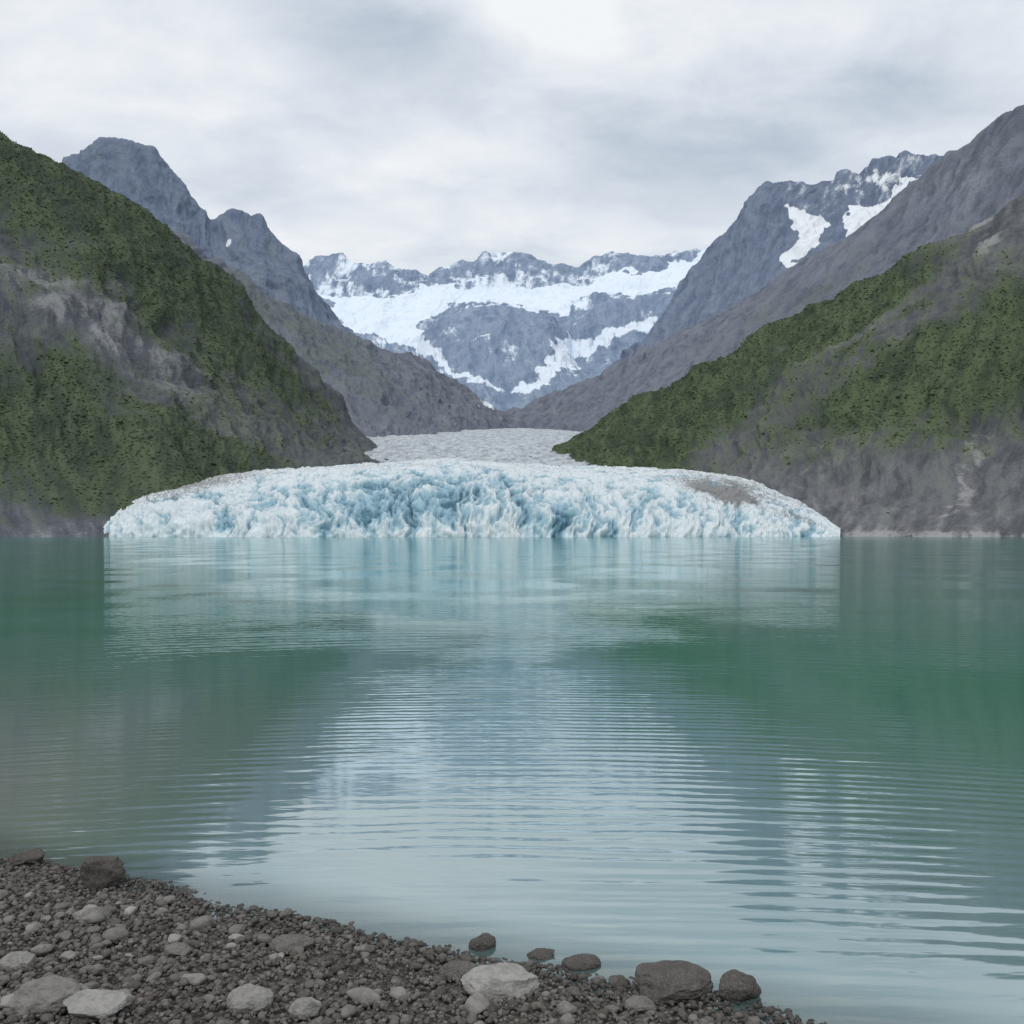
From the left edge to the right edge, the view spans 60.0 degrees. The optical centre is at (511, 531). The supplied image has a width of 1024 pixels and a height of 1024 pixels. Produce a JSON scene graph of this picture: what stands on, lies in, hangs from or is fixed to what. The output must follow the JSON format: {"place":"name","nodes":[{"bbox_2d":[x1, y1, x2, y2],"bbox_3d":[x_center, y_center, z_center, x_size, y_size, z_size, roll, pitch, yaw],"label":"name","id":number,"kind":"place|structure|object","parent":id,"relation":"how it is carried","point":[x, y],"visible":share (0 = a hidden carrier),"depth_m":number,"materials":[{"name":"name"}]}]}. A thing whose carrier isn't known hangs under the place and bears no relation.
{"place":"outdoors","nodes":[
{"label":"outdoors","id":0,"kind":"place"},
{"bbox_2d":[0,132,388,536],"bbox_3d":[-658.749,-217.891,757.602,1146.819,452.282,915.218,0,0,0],"label":"mountain slope","id":1,"kind":"structure","parent":0,"point":[49,314],"depth_m":558.33,"materials":[{"name":"green plant"}]},
{"bbox_2d":[0,131,363,516],"bbox_3d":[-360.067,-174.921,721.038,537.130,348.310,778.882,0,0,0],"label":"mountain shrubs","id":2,"kind":"object","parent":1,"relation":"on","point":[105,460],"visible":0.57,"depth_m":574.00,"materials":[{"name":"green plant"}]},
{"bbox_2d":[62,137,355,335],"bbox_3d":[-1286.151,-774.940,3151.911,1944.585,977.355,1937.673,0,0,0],"label":"peak","id":3,"kind":"structure","parent":0,"point":[261,255],"depth_m":2788.78,"materials":[{"name":"grey stone"}]},
{"bbox_2d":[170,229,516,436],"bbox_3d":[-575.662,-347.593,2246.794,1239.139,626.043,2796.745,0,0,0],"label":"valley slope","id":4,"kind":"structure","parent":0,"point":[384,392],"depth_m":1775.41,"materials":[{"name":"grey stone"}]},
{"bbox_2d":[0,855,826,1023],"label":"beach","id":5,"kind":"structure","parent":0,"point":[218,1015],"depth_m":3.46,"materials":[{"name":"grey gravel"}]},
{"bbox_2d":[0,951,35,971],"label":"boulder","id":6,"kind":"object","parent":5,"relation":"on","point":[15,960],"visible":0.84,"depth_m":3.37,"materials":[{"name":"stone"}]},
{"bbox_2d":[8,847,44,866],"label":"boulder","id":7,"kind":"object","parent":5,"relation":"on","point":[33,856],"visible":0.89,"depth_m":4.77,"materials":[{"name":"stone"}]},
{"bbox_2d":[8,975,80,1016],"bbox_3d":[-1.595,1.596,3.055,0.243,0.117,0.168,0,0,0],"label":"boulder","id":8,"kind":"object","parent":5,"relation":"on","point":[48,994],"visible":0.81,"depth_m":3.01,"materials":[{"name":"stone"}]},
{"bbox_2d":[73,907,90,919],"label":"boulder","id":9,"kind":"object","parent":5,"relation":"on","point":[76,915],"visible":0.32,"depth_m":3.90,"materials":[{"name":"stone"}]},
{"bbox_2d":[63,989,134,1022],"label":"boulder","id":10,"kind":"object","parent":5,"relation":"on","point":[102,1004],"visible":0.94,"depth_m":2.96,"materials":[{"name":"stone"}]},
{"bbox_2d":[80,856,125,891],"bbox_3d":[-2.068,1.731,4.485,0.211,0.202,0.145,0,0,0],"label":"boulder","id":11,"kind":"object","parent":5,"relation":"on","point":[96,872],"visible":0.87,"depth_m":4.43,"materials":[{"name":"stone"}]},
{"bbox_2d":[164,942,191,957],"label":"boulder","id":12,"kind":"object","parent":5,"relation":"on","point":[177,949],"visible":0.91,"depth_m":3.58,"materials":[{"name":"stone"}]},
{"bbox_2d":[226,983,273,1014],"bbox_3d":[-0.923,1.654,3.128,0.162,0.103,0.122,0,0,0],"label":"boulder","id":13,"kind":"object","parent":5,"relation":"on","point":[250,998],"visible":0.9,"depth_m":3.10,"materials":[{"name":"stone"}]},
{"bbox_2d":[269,933,313,955],"bbox_3d":[-0.929,1.744,3.743,0.185,0.080,0.129,0,0,0],"label":"boulder","id":14,"kind":"object","parent":5,"relation":"on","point":[284,943],"visible":0.77,"depth_m":3.72,"materials":[{"name":"stone"}]},
{"bbox_2d":[288,997,321,1020],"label":"boulder","id":15,"kind":"object","parent":5,"relation":"on","point":[311,1006],"visible":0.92,"depth_m":3.08,"materials":[{"name":"stone"}]},
{"bbox_2d":[0,867,760,1023],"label":"pebbles","id":16,"kind":"object","parent":5,"relation":"on","point":[476,1003],"visible":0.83,"depth_m":3.52,"materials":[{"name":"stone"}]},
{"bbox_2d":[438,960,476,981],"bbox_3d":[-0.218,1.758,3.558,0.156,0.061,0.117,0,0,0],"label":"boulder","id":17,"kind":"object","parent":5,"relation":"on","point":[457,968],"visible":0.62,"depth_m":3.53,"materials":[{"name":"stone"}]},
{"bbox_2d":[469,933,495,950],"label":"boulder","id":18,"kind":"object","parent":5,"relation":"on","point":[484,941],"visible":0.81,"depth_m":3.83,"materials":[{"name":"stone"}]},
{"bbox_2d":[461,962,539,1002],"bbox_3d":[-0.044,1.725,3.387,0.304,0.110,0.187,0,0,0],"label":"boulder","id":19,"kind":"object","parent":5,"relation":"on","point":[500,981],"visible":0.86,"depth_m":3.35,"materials":[{"name":"stone"}]},
{"bbox_2d":[526,948,554,960],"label":"boulder","id":20,"kind":"object","parent":5,"relation":"on","point":[544,954],"visible":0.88,"depth_m":3.75,"materials":[{"name":"stone"}]},
{"bbox_2d":[561,953,600,970],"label":"boulder","id":21,"kind":"object","parent":5,"relation":"on","point":[582,962],"visible":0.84,"depth_m":3.67,"materials":[{"name":"stone"}]},
{"bbox_2d":[624,996,654,1013],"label":"boulder","id":22,"kind":"object","parent":5,"relation":"on","point":[645,1003],"visible":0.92,"depth_m":3.28,"materials":[{"name":"stone"}]},
{"bbox_2d":[634,960,713,1006],"bbox_3d":[0.629,1.761,3.468,0.307,0.128,0.244,0,0,0],"label":"boulder","id":23,"kind":"object","parent":5,"relation":"on","point":[675,981],"visible":0.92,"depth_m":3.41,"materials":[{"name":"stone"}]},
{"bbox_2d":[718,969,761,1001],"bbox_3d":[0.881,1.778,3.445,0.175,0.138,0.124,0,0,0],"label":"boulder","id":24,"kind":"object","parent":5,"relation":"on","point":[736,985],"visible":0.88,"depth_m":3.40,"materials":[{"name":"stone"}]},
{"bbox_2d":[103,458,840,536],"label":"glacier","id":25,"kind":"object","parent":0,"point":[447,497],"visible":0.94,"depth_m":330.65,"materials":[{"name":"white ice"}]},
{"bbox_2d":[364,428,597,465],"bbox_3d":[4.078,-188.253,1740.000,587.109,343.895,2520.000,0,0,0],"label":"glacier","id":26,"kind":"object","parent":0,"point":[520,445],"visible":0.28,"depth_m":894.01,"materials":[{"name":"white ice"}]},
{"bbox_2d":[303,245,709,354],"bbox_3d":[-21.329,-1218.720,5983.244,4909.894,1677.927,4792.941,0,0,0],"label":"distant snowy mountains","id":27,"kind":"structure","parent":0,"point":[385,304],"depth_m":5718.88,"materials":[{"name":"white snow"}]},
{"bbox_2d":[416,297,589,411],"bbox_3d":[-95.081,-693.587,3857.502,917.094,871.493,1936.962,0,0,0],"label":"rock dome","id":28,"kind":"object","parent":27,"relation":"attached to","point":[502,355],"visible":0.64,"depth_m":3776.49,"materials":[{"name":"grey stone"}]},
{"bbox_2d":[570,292,673,377],"bbox_3d":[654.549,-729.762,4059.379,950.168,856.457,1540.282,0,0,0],"label":"rock dome","id":29,"kind":"object","parent":27,"relation":"attached to","point":[604,334],"visible":0.23,"depth_m":4140.72,"materials":[{"name":"grey stone"}]},
{"bbox_2d":[0,537,1023,1023],"bbox_3d":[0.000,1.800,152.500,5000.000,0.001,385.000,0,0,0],"label":"lake water","id":30,"kind":"structure","parent":0,"point":[786,771],"depth_m":7.55,"materials":[{"name":"teal liquid"}]},
{"bbox_2d":[0,0,1023,275],"label":"sky","id":31,"kind":"structure","parent":0,"point":[424,136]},
{"bbox_2d":[505,105,1023,431],"bbox_3d":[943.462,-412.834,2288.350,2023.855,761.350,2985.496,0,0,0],"label":"valley slope","id":32,"kind":"structure","parent":0,"point":[978,178],"depth_m":1537.88,"materials":[{"name":"grey stone"}]},
{"bbox_2d":[604,150,942,370],"bbox_3d":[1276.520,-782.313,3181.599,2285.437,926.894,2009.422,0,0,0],"label":"snowy peak","id":33,"kind":"structure","parent":0,"point":[772,232],"depth_m":2777.02,"materials":[{"name":"grey stone"}]},
{"bbox_2d":[551,196,1023,536],"bbox_3d":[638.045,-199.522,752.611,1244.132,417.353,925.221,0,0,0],"label":"mountain slope","id":34,"kind":"structure","parent":0,"point":[924,489],"depth_m":565.84,"materials":[{"name":"green plant"}]},
{"bbox_2d":[552,231,1023,512],"bbox_3d":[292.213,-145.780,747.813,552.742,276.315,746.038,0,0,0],"label":"mountain shrubs","id":35,"kind":"object","parent":34,"relation":"on","point":[826,373],"visible":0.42,"depth_m":671.56,"materials":[{"name":"green plant"}]}
]}

